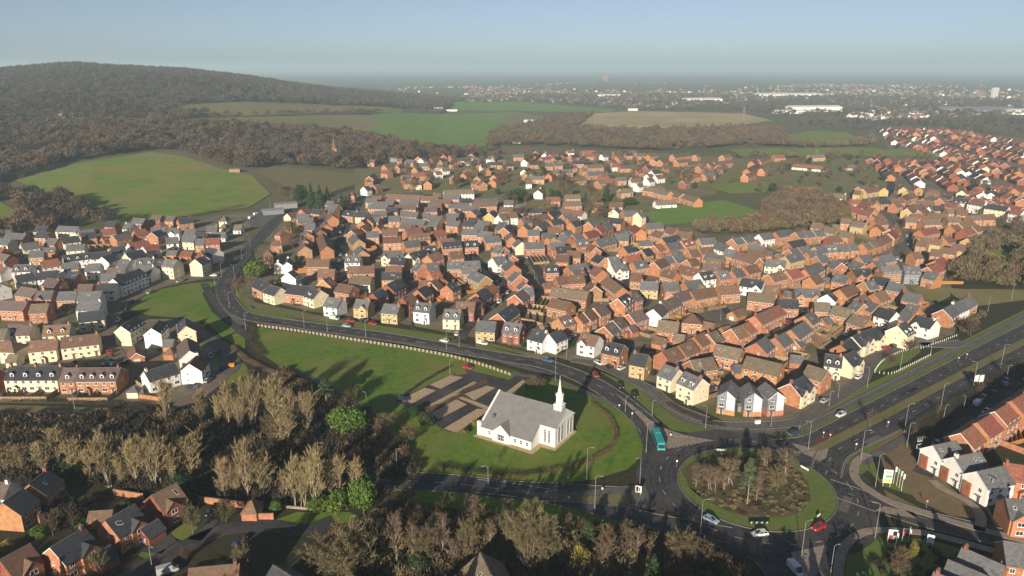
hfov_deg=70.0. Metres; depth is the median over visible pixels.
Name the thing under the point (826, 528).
tyre track
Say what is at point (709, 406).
estate ground
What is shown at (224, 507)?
bare tree
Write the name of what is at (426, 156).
terrace
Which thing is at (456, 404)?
parking bay
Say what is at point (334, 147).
village church
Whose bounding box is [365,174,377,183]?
terrace
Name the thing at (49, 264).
house
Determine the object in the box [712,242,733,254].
house
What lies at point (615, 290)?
house
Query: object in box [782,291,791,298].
garage
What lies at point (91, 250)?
garden fence
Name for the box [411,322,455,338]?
hedge
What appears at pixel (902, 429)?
kerb
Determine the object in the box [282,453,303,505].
poplar tree
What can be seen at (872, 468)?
verge
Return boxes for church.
[315,136,336,156]
[477,381,574,449]
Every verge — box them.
[0,405,162,417]
[232,283,473,345]
[241,291,457,340]
[475,338,550,358]
[475,343,518,354]
[556,493,630,503]
[570,358,794,437]
[785,310,1023,473]
[803,320,1023,435]
[811,338,1023,450]
[845,533,991,575]
[854,361,1023,474]
[862,463,911,494]
[874,348,920,371]
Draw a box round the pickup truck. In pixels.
[476,340,487,344]
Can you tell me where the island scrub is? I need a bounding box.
[682,454,810,516]
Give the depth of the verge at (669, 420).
253.19 m
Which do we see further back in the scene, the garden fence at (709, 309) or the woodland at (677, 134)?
the woodland at (677, 134)
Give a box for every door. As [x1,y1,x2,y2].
[134,359,140,363]
[952,478,958,487]
[974,494,980,502]
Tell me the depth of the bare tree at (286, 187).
644.75 m
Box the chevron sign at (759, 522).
[749,521,769,524]
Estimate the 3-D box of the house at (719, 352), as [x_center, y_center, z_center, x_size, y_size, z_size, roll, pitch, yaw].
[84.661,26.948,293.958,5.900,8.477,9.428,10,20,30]
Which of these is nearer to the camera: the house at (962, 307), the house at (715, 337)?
the house at (715, 337)
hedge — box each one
[0,396,150,406]
[177,204,242,217]
[229,344,274,372]
[249,325,266,356]
[400,365,450,395]
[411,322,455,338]
[425,395,458,411]
[435,461,547,476]
[457,378,489,395]
[474,146,499,154]
[487,341,539,353]
[546,401,618,472]
[557,340,576,353]
[666,402,724,425]
[903,358,1023,438]
[955,285,1022,290]
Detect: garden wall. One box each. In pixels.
[113,488,143,499]
[138,394,160,400]
[198,496,243,507]
[257,513,273,519]
[284,505,317,510]
[920,281,963,283]
[1000,439,1023,453]
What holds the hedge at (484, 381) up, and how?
on the lawn at (384, 377)
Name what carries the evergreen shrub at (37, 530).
on the ground at (266, 551)
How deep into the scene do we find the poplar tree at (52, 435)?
215.84 m
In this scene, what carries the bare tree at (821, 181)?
on the ground at (266, 551)
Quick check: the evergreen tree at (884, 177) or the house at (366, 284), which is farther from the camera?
the evergreen tree at (884, 177)
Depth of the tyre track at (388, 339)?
329.93 m
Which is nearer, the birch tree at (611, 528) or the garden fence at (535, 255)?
the birch tree at (611, 528)
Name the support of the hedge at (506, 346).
on the verge at (530, 354)
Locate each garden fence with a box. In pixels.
[0,388,57,400]
[54,307,74,314]
[58,248,110,252]
[67,390,116,401]
[87,244,108,246]
[133,376,141,386]
[184,263,189,271]
[257,324,511,374]
[263,267,273,273]
[271,282,281,286]
[295,266,305,272]
[347,304,353,311]
[359,291,366,298]
[366,242,377,250]
[370,254,380,262]
[436,310,441,317]
[459,283,478,293]
[516,318,535,328]
[522,309,542,315]
[523,304,544,311]
[525,318,542,324]
[531,254,544,256]
[534,261,548,264]
[535,295,548,298]
[539,322,550,331]
[593,298,608,300]
[639,326,656,337]
[670,311,695,322]
[695,305,725,312]
[706,377,725,387]
[708,384,718,398]
[711,381,722,384]
[774,355,789,366]
[778,242,819,251]
[783,369,789,379]
[784,350,809,360]
[810,339,819,348]
[812,334,825,343]
[813,327,831,335]
[814,332,828,342]
[815,330,830,340]
[819,328,835,337]
[820,337,836,348]
[828,326,837,331]
[832,326,843,335]
[855,235,869,240]
[858,233,872,239]
[890,305,903,313]
[922,301,928,308]
[1010,438,1023,444]
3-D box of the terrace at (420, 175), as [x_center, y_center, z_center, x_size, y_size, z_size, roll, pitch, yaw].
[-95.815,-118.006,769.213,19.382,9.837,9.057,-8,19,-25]
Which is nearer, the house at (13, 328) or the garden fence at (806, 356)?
the garden fence at (806, 356)
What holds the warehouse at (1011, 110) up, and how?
on the ground at (266, 551)
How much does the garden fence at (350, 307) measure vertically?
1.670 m
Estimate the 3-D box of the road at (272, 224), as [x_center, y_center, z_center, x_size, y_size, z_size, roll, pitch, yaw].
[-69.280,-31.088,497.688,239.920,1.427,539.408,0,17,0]
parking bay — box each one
[406,388,435,402]
[424,382,476,410]
[430,375,462,388]
[433,399,466,418]
[444,409,486,432]
[458,397,488,409]
[465,386,494,399]
[507,380,523,392]
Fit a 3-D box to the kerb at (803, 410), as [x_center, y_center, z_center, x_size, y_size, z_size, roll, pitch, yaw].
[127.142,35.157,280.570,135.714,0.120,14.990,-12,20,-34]
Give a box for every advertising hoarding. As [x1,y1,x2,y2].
[883,469,893,486]
[887,529,897,545]
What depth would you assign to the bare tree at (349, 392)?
256.85 m
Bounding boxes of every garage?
[5,354,24,367]
[86,509,117,528]
[91,544,119,573]
[126,386,143,397]
[127,345,144,364]
[140,518,166,545]
[162,339,177,351]
[163,347,176,359]
[166,250,179,258]
[179,251,196,259]
[240,500,263,520]
[418,280,428,287]
[431,240,437,248]
[542,282,552,292]
[628,324,639,337]
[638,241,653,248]
[651,336,667,349]
[670,363,683,372]
[672,333,686,345]
[702,321,716,332]
[717,325,730,334]
[726,307,746,321]
[730,364,742,378]
[766,251,773,258]
[774,253,782,258]
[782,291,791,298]
[789,354,803,369]
[793,339,805,351]
[820,316,833,327]
[823,278,830,287]
[879,326,886,334]
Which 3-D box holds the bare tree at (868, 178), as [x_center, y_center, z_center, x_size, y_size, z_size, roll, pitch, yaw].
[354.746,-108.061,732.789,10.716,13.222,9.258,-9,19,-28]
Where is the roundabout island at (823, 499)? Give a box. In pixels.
[679,448,835,530]
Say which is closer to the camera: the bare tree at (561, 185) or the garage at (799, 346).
the garage at (799, 346)
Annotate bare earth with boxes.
[869,423,974,518]
[884,490,921,508]
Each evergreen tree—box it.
[58,458,76,472]
[117,500,132,510]
[169,473,193,489]
[237,264,247,273]
[293,184,307,204]
[407,551,430,571]
[408,405,420,416]
[417,411,434,426]
[477,518,488,533]
[506,188,527,201]
[547,189,554,196]
[554,189,561,196]
[622,197,637,205]
[768,183,776,192]
[785,163,791,170]
[856,571,873,575]
[881,173,887,179]
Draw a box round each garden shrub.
[0,538,14,551]
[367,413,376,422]
[459,428,467,433]
[570,543,590,563]
[908,539,919,560]
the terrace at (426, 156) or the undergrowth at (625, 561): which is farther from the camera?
the terrace at (426, 156)
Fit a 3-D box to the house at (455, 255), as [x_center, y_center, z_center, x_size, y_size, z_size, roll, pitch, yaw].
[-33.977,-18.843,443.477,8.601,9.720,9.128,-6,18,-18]
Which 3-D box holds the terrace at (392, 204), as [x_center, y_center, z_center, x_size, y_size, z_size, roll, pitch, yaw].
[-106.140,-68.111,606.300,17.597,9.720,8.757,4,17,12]
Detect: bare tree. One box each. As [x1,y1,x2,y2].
[35,507,59,535]
[87,546,108,575]
[179,546,191,561]
[180,502,200,532]
[211,500,235,521]
[226,276,246,296]
[230,538,251,575]
[259,410,279,437]
[261,256,273,266]
[278,185,292,201]
[280,220,298,234]
[283,234,299,248]
[295,513,377,575]
[335,394,347,406]
[345,384,357,403]
[372,411,395,431]
[374,478,390,499]
[392,483,417,503]
[399,421,418,443]
[403,162,411,173]
[404,504,424,523]
[407,522,438,560]
[408,180,417,189]
[424,172,432,178]
[426,510,451,528]
[428,162,435,169]
[432,154,439,162]
[436,489,453,510]
[450,177,459,188]
[452,165,458,174]
[455,513,481,556]
[468,160,474,169]
[470,169,477,178]
[472,501,491,518]
[493,503,524,541]
[499,192,509,201]
[502,496,562,559]
[510,194,517,202]
[512,205,532,216]
[514,175,523,185]
[523,216,544,227]
[524,379,532,392]
[525,515,562,566]
[530,376,539,391]
[537,159,544,167]
[539,377,546,389]
[541,199,553,212]
[556,174,575,189]
[556,181,566,191]
[561,189,568,196]
[564,162,570,168]
[565,183,574,193]
[580,156,586,164]
[583,201,594,212]
[584,184,593,195]
[590,196,600,203]
[592,191,604,199]
[594,207,612,217]
[618,517,635,533]
[637,159,644,167]
[663,524,702,557]
[674,169,681,176]
[681,171,688,179]
[686,173,693,181]
[687,166,695,173]
[689,536,714,565]
[703,166,710,172]
[705,174,713,183]
[706,549,734,573]
[712,168,719,175]
[720,163,728,170]
[729,556,751,575]
[755,181,763,190]
[767,168,774,176]
[769,464,789,491]
[818,177,825,186]
[823,164,831,172]
[841,163,849,170]
[852,167,859,175]
[856,164,865,174]
[862,174,871,184]
[886,352,901,364]
[890,552,910,574]
[891,543,915,565]
[904,339,921,350]
[959,318,981,335]
[974,209,982,214]
[988,177,995,186]
[1012,215,1023,221]
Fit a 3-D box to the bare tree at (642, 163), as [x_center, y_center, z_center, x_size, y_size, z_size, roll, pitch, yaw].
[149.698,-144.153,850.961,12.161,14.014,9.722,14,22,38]
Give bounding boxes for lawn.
[127,281,244,348]
[138,552,155,557]
[170,523,197,539]
[215,356,252,385]
[253,327,642,482]
[276,512,361,522]
[390,489,624,525]
[454,370,467,374]
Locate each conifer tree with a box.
[250,246,255,260]
[306,183,315,209]
[314,184,325,208]
[323,186,331,209]
[338,194,346,210]
[582,191,587,205]
[601,185,610,201]
[643,553,661,575]
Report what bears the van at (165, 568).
on the ground at (266, 551)
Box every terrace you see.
[0,253,18,267]
[0,299,31,320]
[3,231,32,246]
[3,362,64,393]
[55,226,83,238]
[75,363,129,394]
[109,268,148,296]
[195,251,212,268]
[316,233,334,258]
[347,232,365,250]
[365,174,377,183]
[367,203,389,214]
[373,200,394,206]
[384,194,420,204]
[394,205,416,215]
[399,200,420,210]
[399,216,428,227]
[411,171,429,180]
[415,154,429,162]
[420,194,439,206]
[430,198,452,209]
[440,154,450,160]
[442,194,461,202]
[443,188,473,198]
[448,203,469,212]
[458,157,472,165]
[460,206,479,216]
[463,168,476,177]
[473,200,496,212]
[475,197,497,208]
[489,173,506,181]
[489,303,520,330]
[491,153,499,160]
[518,206,541,217]
[520,168,532,174]
[521,158,530,165]
[521,170,532,179]
[526,175,544,183]
[529,153,538,160]
[529,213,548,227]
[534,221,549,237]
[538,156,551,162]
[547,209,560,219]
[549,285,591,308]
[552,169,572,176]
[559,208,586,219]
[562,200,581,210]
[566,176,586,185]
[567,154,579,160]
[580,150,594,156]
[583,153,599,159]
[584,164,603,171]
[584,171,601,179]
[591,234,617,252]
[617,164,637,172]
[628,224,646,240]
[645,153,658,160]
[646,185,664,189]
[649,157,660,165]
[652,200,676,208]
[654,189,672,199]
[656,158,668,166]
[657,234,680,244]
[669,152,691,160]
[671,190,683,202]
[673,158,687,166]
[681,193,702,206]
[686,173,701,182]
[688,162,700,171]
[701,172,715,180]
[713,160,732,167]
[718,154,731,160]
[732,252,763,270]
[740,171,756,181]
[742,162,761,175]
[747,155,763,167]
[757,166,770,175]
[758,155,771,165]
[771,154,785,161]
[772,229,792,243]
[781,239,806,252]
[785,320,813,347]
[792,164,826,171]
[801,262,825,279]
[806,154,825,161]
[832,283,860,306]
[840,164,855,169]
[855,185,870,190]
[860,185,879,198]
[882,224,901,238]
[883,228,899,246]
[899,193,911,205]
[908,204,931,211]
[909,199,932,204]
[912,227,940,238]
[912,236,942,251]
[915,206,930,215]
[918,196,936,202]
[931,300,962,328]
[958,218,976,228]
[959,235,977,244]
[983,204,1010,218]
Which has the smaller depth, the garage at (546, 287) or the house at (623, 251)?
the garage at (546, 287)
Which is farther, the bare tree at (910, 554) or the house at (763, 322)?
the house at (763, 322)
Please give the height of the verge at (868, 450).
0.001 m
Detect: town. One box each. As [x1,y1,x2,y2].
[385,85,475,93]
[454,82,749,107]
[693,83,1023,116]
[843,108,931,119]
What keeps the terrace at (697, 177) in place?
on the ground at (266, 551)
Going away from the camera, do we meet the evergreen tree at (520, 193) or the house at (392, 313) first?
the house at (392, 313)
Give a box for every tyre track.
[218,186,645,432]
[221,187,649,431]
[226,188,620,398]
[229,188,657,425]
[362,474,594,488]
[366,477,582,490]
[371,481,514,492]
[385,485,537,496]
[647,434,873,553]
[665,442,852,540]
[670,445,844,536]
[774,326,1023,441]
[778,329,1023,444]
[782,333,1023,448]
[790,336,1023,450]
[815,345,1023,470]
[820,348,1023,472]
[829,353,1023,475]
[829,481,1004,532]
[829,484,936,519]
[833,490,1002,539]
[835,357,1023,476]
[835,494,995,541]
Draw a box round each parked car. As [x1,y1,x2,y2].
[106,361,117,366]
[185,383,197,388]
[203,377,211,382]
[205,505,212,516]
[219,364,225,369]
[231,536,247,546]
[342,323,350,327]
[398,395,407,401]
[462,364,472,369]
[543,357,552,362]
[592,371,598,376]
[594,359,602,364]
[605,363,614,369]
[616,382,623,388]
[617,365,625,370]
[630,390,637,397]
[650,370,658,375]
[702,513,718,524]
[751,528,768,537]
[787,429,800,435]
[811,521,826,531]
[820,397,828,403]
[835,410,845,417]
[854,374,862,379]
[931,439,940,445]
[979,394,987,400]
[990,389,998,394]
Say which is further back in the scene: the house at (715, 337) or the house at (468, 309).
the house at (468, 309)
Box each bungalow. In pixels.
[211,232,227,241]
[219,223,230,231]
[233,224,244,233]
[283,212,296,221]
[298,207,310,213]
[318,216,326,224]
[609,202,622,209]
[610,202,619,208]
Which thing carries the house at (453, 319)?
on the estate ground at (709, 406)
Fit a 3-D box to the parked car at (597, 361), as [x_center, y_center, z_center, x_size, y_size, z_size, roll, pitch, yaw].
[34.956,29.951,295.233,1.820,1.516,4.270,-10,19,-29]
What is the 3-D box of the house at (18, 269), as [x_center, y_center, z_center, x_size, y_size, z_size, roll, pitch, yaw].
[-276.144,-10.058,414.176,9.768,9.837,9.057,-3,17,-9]
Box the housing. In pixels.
[0,126,1023,281]
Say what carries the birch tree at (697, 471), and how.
on the roundabout island at (823, 499)
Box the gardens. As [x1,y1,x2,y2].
[355,152,886,224]
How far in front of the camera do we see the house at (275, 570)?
162.65 m
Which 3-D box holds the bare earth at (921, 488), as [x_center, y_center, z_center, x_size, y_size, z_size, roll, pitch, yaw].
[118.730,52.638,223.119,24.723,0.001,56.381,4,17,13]
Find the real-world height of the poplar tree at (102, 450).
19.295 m
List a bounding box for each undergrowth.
[0,405,371,503]
[41,487,201,533]
[263,364,420,478]
[301,500,750,575]
[871,541,958,575]
[956,310,986,331]
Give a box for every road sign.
[635,485,641,494]
[974,375,979,384]
[979,375,984,383]
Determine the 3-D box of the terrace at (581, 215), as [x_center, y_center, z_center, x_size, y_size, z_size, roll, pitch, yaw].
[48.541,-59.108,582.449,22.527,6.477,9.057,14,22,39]
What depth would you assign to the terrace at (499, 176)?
760.69 m
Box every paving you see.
[223,310,248,325]
[874,506,916,518]
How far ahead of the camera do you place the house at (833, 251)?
455.91 m
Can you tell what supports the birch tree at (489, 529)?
on the ground at (266, 551)
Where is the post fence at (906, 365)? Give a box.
[874,353,930,373]
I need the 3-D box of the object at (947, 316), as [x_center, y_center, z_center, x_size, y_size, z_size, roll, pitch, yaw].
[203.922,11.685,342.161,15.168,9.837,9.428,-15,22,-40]
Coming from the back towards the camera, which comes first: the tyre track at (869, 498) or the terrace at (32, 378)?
the terrace at (32, 378)
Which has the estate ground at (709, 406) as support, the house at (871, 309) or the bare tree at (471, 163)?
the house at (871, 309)
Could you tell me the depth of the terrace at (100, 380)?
268.60 m
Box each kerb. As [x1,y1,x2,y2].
[215,186,640,432]
[232,189,665,429]
[374,471,616,486]
[384,488,648,504]
[475,492,730,542]
[478,479,731,527]
[574,357,708,416]
[575,362,700,421]
[677,447,837,531]
[712,342,916,421]
[714,346,931,428]
[773,323,1023,439]
[782,538,822,575]
[831,479,1001,528]
[836,497,994,544]
[842,360,1023,477]
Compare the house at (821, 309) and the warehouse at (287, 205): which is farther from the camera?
the warehouse at (287, 205)
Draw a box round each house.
[0,284,12,299]
[0,328,11,341]
[0,340,28,363]
[0,369,5,391]
[0,477,21,503]
[0,487,43,531]
[0,543,45,575]
[6,324,21,341]
[11,261,36,279]
[13,286,40,303]
[14,272,36,289]
[15,322,40,343]
[24,466,68,511]
[27,336,61,363]
[28,301,55,323]
[33,290,57,306]
[37,270,60,288]
[38,258,61,272]
[40,523,100,575]
[41,277,68,292]
[41,320,75,339]
[56,288,77,309]
[58,364,79,393]
[60,269,67,280]
[60,330,102,359]
[62,262,81,273]
[62,271,87,288]
[75,297,107,320]
[76,291,106,303]
[77,284,95,291]
[77,309,106,332]
[84,262,104,279]
[95,281,120,300]
[96,253,119,269]
[96,503,148,553]
[99,273,118,282]
[106,267,128,275]
[113,317,145,345]
[115,257,135,271]
[122,249,147,261]
[133,264,160,281]
[135,255,156,266]
[140,362,180,393]
[143,320,169,347]
[143,482,188,527]
[156,259,164,277]
[160,256,184,278]
[176,317,196,342]
[176,334,201,369]
[180,351,210,383]
[187,557,245,575]
[189,254,211,276]
[203,245,224,263]
[251,278,268,299]
[262,284,285,304]
[263,250,273,263]
[266,564,303,575]
[270,239,282,252]
[273,257,284,273]
[281,270,302,288]
[282,256,294,273]
[284,284,308,304]
[297,240,312,258]
[299,238,312,252]
[302,286,328,308]
[305,257,330,274]
[316,277,337,295]
[317,269,336,283]
[322,297,347,316]
[333,283,359,302]
[344,253,362,270]
[347,264,358,281]
[348,273,374,293]
[353,244,369,262]
[353,297,374,318]
[358,264,375,278]
[367,289,388,308]
[380,302,404,324]
[381,250,406,265]
[381,269,402,287]
[381,276,406,300]
[383,235,401,250]
[385,264,402,273]
[389,257,409,272]
[396,294,419,315]
[401,239,420,253]
[405,231,417,240]
[405,249,427,267]
[408,232,430,248]
[410,262,426,279]
[412,283,434,302]
[413,299,435,324]
[422,245,437,253]
[422,251,443,267]
[425,270,443,281]
[426,262,439,273]
[427,277,443,297]
[432,275,448,285]
[437,238,453,250]
[440,240,462,257]
[440,279,461,300]
[442,307,463,329]
[447,249,464,260]
[447,261,462,277]
[455,301,476,321]
[458,552,508,575]
[461,264,481,282]
[463,238,478,254]
[463,260,480,265]
[466,268,492,289]
[467,296,484,317]
[468,286,491,308]
[475,318,497,341]
[476,230,495,243]
[481,235,501,250]
[485,284,500,302]
[488,253,507,272]
[491,245,503,257]
[493,246,503,256]
[496,245,509,256]
[501,260,521,278]
[501,321,525,344]
[503,233,515,246]
[506,253,518,265]
[506,289,529,311]
[507,271,527,290]
[512,239,523,254]
[516,279,530,292]
[521,285,534,303]
[523,240,544,256]
[526,328,548,353]
[541,231,556,246]
[543,263,559,280]
[546,298,575,318]
[547,242,564,256]
[547,329,568,353]
[551,312,576,336]
[552,273,568,288]
[553,245,571,258]
[555,254,569,269]
[556,234,573,245]
[563,263,589,278]
[567,249,581,264]
[567,267,587,284]
[567,275,585,289]
[570,231,583,239]
[571,239,589,253]
[573,312,590,332]
[576,332,603,357]
[581,230,599,242]
[582,282,602,301]
[583,243,600,262]
[583,309,598,330]
[588,266,607,284]
[590,252,607,270]
[591,304,611,326]
[595,321,621,343]
[600,274,614,296]
[600,338,628,368]
[606,261,629,280]
[607,254,621,266]
[607,281,629,301]
[607,313,629,338]
[609,293,634,316]
[614,232,629,246]
[618,244,637,258]
[622,253,641,265]
[622,309,648,330]
[628,260,649,275]
[629,272,643,289]
[629,290,643,310]
[629,349,651,379]
[636,247,654,262]
[640,278,658,298]
[645,301,668,326]
[649,258,669,276]
[650,243,665,258]
[652,346,684,370]
[656,319,680,342]
[656,363,682,392]
[659,269,681,284]
[660,279,680,299]
[661,256,675,269]
[662,294,681,320]
[663,239,683,253]
[665,289,692,310]
[666,249,681,255]
[672,254,685,268]
[676,371,709,405]
[677,265,701,282]
[677,340,699,362]
[680,238,696,252]
[680,279,704,291]
[681,257,700,269]
[681,310,702,334]
[682,358,706,380]
[684,248,700,262]
[684,331,711,357]
[689,284,717,307]
[693,270,716,287]
[695,237,716,248]
[697,246,714,261]
[700,356,718,381]
[702,263,723,272]
[703,251,725,267]
[705,258,724,267]
[705,330,725,354]
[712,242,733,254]
[712,344,726,368]
[714,269,731,285]
[715,282,740,303]
[716,380,738,415]
[722,325,749,347]
[723,247,736,263]
[723,346,744,370]
[726,236,745,251]
[729,267,746,284]
[736,382,763,416]
[739,277,765,295]
[741,264,761,279]
[741,355,784,387]
[742,321,757,344]
[744,336,775,360]
[745,309,775,334]
[746,291,775,311]
[747,243,765,252]
[747,249,765,262]
[757,381,785,416]
[761,269,787,288]
[764,256,785,273]
[764,284,780,304]
[768,304,786,327]
[769,332,794,356]
[776,296,798,318]
[777,375,816,408]
[778,252,804,269]
[782,247,801,255]
[783,268,803,285]
[791,288,820,307]
[794,308,820,331]
[798,243,810,253]
[801,364,831,393]
[802,250,822,265]
[802,274,824,291]
[810,254,830,267]
[811,246,828,256]
[812,302,830,317]
[816,290,838,308]
[823,243,838,258]
[823,352,842,380]
[826,257,846,275]
[828,305,856,327]
[829,338,860,354]
[830,271,852,290]
[840,350,865,378]
[842,330,869,356]
[845,314,874,334]
[846,258,867,274]
[847,266,874,285]
[847,291,872,306]
[847,300,866,315]
[854,327,886,353]
[855,252,872,264]
[857,278,879,295]
[863,300,880,321]
[866,260,886,273]
[868,290,891,308]
[872,251,897,265]
[873,307,899,328]
[874,264,901,282]
[874,276,891,290]
[884,321,915,348]
[885,281,906,301]
[897,309,916,325]
[900,266,921,284]
[900,289,923,307]
[904,303,923,315]
[910,314,940,339]
[916,436,964,476]
[920,270,942,288]
[921,263,945,278]
[925,257,949,273]
[932,567,944,575]
[939,451,990,489]
[942,559,987,575]
[943,425,986,454]
[951,299,970,320]
[955,543,1008,575]
[957,292,978,316]
[959,465,1016,506]
[960,414,1004,452]
[977,403,1021,440]
[992,540,1023,575]
[993,498,1023,537]
[994,393,1023,433]
[996,458,1023,498]
[1012,388,1023,395]
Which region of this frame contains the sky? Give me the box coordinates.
[0,0,1023,69]
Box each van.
[156,562,178,575]
[329,314,339,319]
[786,557,804,575]
[972,398,982,406]
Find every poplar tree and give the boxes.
[0,441,16,469]
[8,443,28,470]
[26,440,50,468]
[41,425,65,461]
[60,433,85,472]
[79,449,94,476]
[87,427,119,487]
[112,459,127,480]
[119,432,140,480]
[129,430,172,489]
[153,377,176,419]
[160,444,181,476]
[170,424,203,472]
[190,387,209,421]
[210,394,221,418]
[212,456,230,498]
[218,380,234,425]
[224,459,241,498]
[228,395,246,427]
[231,435,255,498]
[233,370,261,424]
[247,450,278,488]
[258,372,289,419]
[265,408,296,441]
[277,469,290,501]
[281,387,297,418]
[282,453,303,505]
[290,461,310,506]
[295,388,319,430]
[299,441,325,498]
[321,456,336,492]
[331,451,346,488]
[346,455,364,484]
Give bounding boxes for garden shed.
[69,394,78,397]
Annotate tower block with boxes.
[990,87,998,97]
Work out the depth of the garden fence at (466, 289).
390.36 m
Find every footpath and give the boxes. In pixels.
[242,296,349,323]
[311,330,553,374]
[474,426,576,453]
[512,373,617,406]
[643,314,1023,433]
[832,527,993,575]
[849,452,1023,542]
[862,363,1023,464]
[928,480,986,531]
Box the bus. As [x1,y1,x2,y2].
[652,427,665,449]
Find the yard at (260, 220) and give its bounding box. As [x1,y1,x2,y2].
[245,207,288,227]
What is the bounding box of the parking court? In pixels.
[705,309,730,322]
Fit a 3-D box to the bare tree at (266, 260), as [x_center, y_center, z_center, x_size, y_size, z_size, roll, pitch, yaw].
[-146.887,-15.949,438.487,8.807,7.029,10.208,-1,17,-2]
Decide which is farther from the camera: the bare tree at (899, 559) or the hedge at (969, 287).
the hedge at (969, 287)
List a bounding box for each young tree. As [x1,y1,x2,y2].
[64,507,78,527]
[866,408,876,427]
[908,425,917,438]
[974,382,986,392]
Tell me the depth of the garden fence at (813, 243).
493.32 m
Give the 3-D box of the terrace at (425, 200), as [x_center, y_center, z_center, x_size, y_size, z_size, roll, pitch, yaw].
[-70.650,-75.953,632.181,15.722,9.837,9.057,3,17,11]
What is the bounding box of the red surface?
[811,432,836,443]
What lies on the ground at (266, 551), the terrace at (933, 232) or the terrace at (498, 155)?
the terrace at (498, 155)
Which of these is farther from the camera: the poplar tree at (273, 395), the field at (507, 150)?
the field at (507, 150)
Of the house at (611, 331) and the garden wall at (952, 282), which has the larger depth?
the garden wall at (952, 282)
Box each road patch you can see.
[667,510,688,523]
[746,445,772,447]
[838,495,852,512]
[864,435,882,444]
[900,385,922,395]
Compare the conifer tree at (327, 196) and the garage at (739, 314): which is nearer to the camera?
the garage at (739, 314)
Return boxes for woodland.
[0,60,465,124]
[0,114,480,178]
[0,183,119,237]
[250,106,793,149]
[415,92,1023,134]
[692,185,852,232]
[750,132,882,155]
[946,219,1023,285]
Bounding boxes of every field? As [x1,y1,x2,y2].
[0,202,19,227]
[16,152,270,223]
[176,102,403,115]
[188,115,381,129]
[257,167,359,193]
[363,112,511,146]
[423,112,541,129]
[452,101,615,111]
[484,146,637,155]
[580,111,771,128]
[644,200,754,223]
[707,182,768,193]
[729,147,947,157]
[784,131,856,144]
[910,286,1023,305]
[994,244,1011,269]
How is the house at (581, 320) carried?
on the estate ground at (709, 406)
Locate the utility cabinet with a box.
[754,419,760,423]
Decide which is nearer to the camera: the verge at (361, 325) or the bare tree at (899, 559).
the bare tree at (899, 559)
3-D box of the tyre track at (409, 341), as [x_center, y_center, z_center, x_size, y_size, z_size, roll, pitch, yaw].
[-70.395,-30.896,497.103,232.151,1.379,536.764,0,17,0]
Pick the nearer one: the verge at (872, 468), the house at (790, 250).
the verge at (872, 468)
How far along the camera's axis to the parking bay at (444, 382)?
279.10 m
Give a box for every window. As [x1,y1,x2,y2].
[70,569,77,575]
[543,429,545,442]
[548,430,550,443]
[916,436,927,456]
[987,474,1011,491]
[1009,568,1015,573]
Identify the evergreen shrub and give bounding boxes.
[29,523,48,539]
[243,258,267,278]
[269,500,281,511]
[306,494,329,513]
[321,487,351,514]
[325,405,369,435]
[347,474,376,513]
[545,187,552,196]
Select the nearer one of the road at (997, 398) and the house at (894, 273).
the road at (997, 398)
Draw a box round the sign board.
[926,534,934,545]
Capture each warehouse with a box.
[229,168,240,171]
[262,207,283,214]
[274,201,297,208]
[359,156,396,161]
[597,94,620,95]
[628,108,637,110]
[682,98,722,101]
[754,93,822,96]
[771,110,805,113]
[785,105,841,111]
[931,106,1012,112]
[963,108,1023,113]
[1005,109,1023,114]
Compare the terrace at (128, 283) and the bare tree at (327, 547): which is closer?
the bare tree at (327, 547)
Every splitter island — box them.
[503,485,656,509]
[620,397,708,447]
[791,545,823,575]
[792,443,828,460]
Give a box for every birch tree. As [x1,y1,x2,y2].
[381,497,392,516]
[383,507,404,561]
[405,519,418,552]
[414,524,432,553]
[434,509,450,553]
[443,537,462,558]
[461,493,483,514]
[483,517,495,546]
[492,506,505,529]
[500,499,513,513]
[558,508,572,534]
[594,529,615,565]
[599,524,617,562]
[622,528,635,548]
[626,525,646,552]
[672,544,682,563]
[691,462,703,486]
[702,463,717,489]
[710,466,721,491]
[717,458,740,484]
[719,471,730,489]
[754,471,765,499]
[759,445,774,466]
[775,446,799,473]
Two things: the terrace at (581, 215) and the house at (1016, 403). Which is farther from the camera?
the terrace at (581, 215)
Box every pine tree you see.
[307,382,319,398]
[315,379,336,400]
[578,521,596,542]
[740,457,757,503]
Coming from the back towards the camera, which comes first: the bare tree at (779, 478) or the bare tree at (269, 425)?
the bare tree at (269, 425)
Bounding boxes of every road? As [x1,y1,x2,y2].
[2,338,146,370]
[102,278,187,363]
[117,516,335,575]
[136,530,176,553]
[171,374,230,406]
[186,276,219,279]
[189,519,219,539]
[197,335,240,373]
[200,283,249,337]
[216,186,661,426]
[245,369,362,407]
[293,275,346,305]
[304,471,608,498]
[330,194,365,282]
[362,406,374,471]
[450,233,510,339]
[473,480,682,533]
[506,247,547,290]
[561,253,651,353]
[571,357,708,421]
[588,380,816,456]
[628,346,669,353]
[636,430,885,561]
[669,307,809,347]
[713,342,934,428]
[717,304,744,324]
[748,556,792,575]
[787,324,1023,439]
[790,559,830,575]
[827,346,1023,462]
[873,200,913,267]
[879,148,894,198]
[883,502,1021,543]
[913,372,1023,477]
[918,340,964,347]
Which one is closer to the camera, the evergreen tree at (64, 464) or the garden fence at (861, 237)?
the evergreen tree at (64, 464)
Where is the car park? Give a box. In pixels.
[396,369,529,432]
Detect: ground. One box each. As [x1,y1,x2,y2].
[0,69,1023,575]
[0,212,251,404]
[239,193,987,421]
[873,126,1023,221]
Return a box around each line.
[216,234,640,430]
[224,228,622,402]
[233,234,644,410]
[407,480,551,491]
[616,394,706,439]
[651,317,1018,429]
[659,440,858,544]
[780,335,1000,439]
[840,361,1020,477]

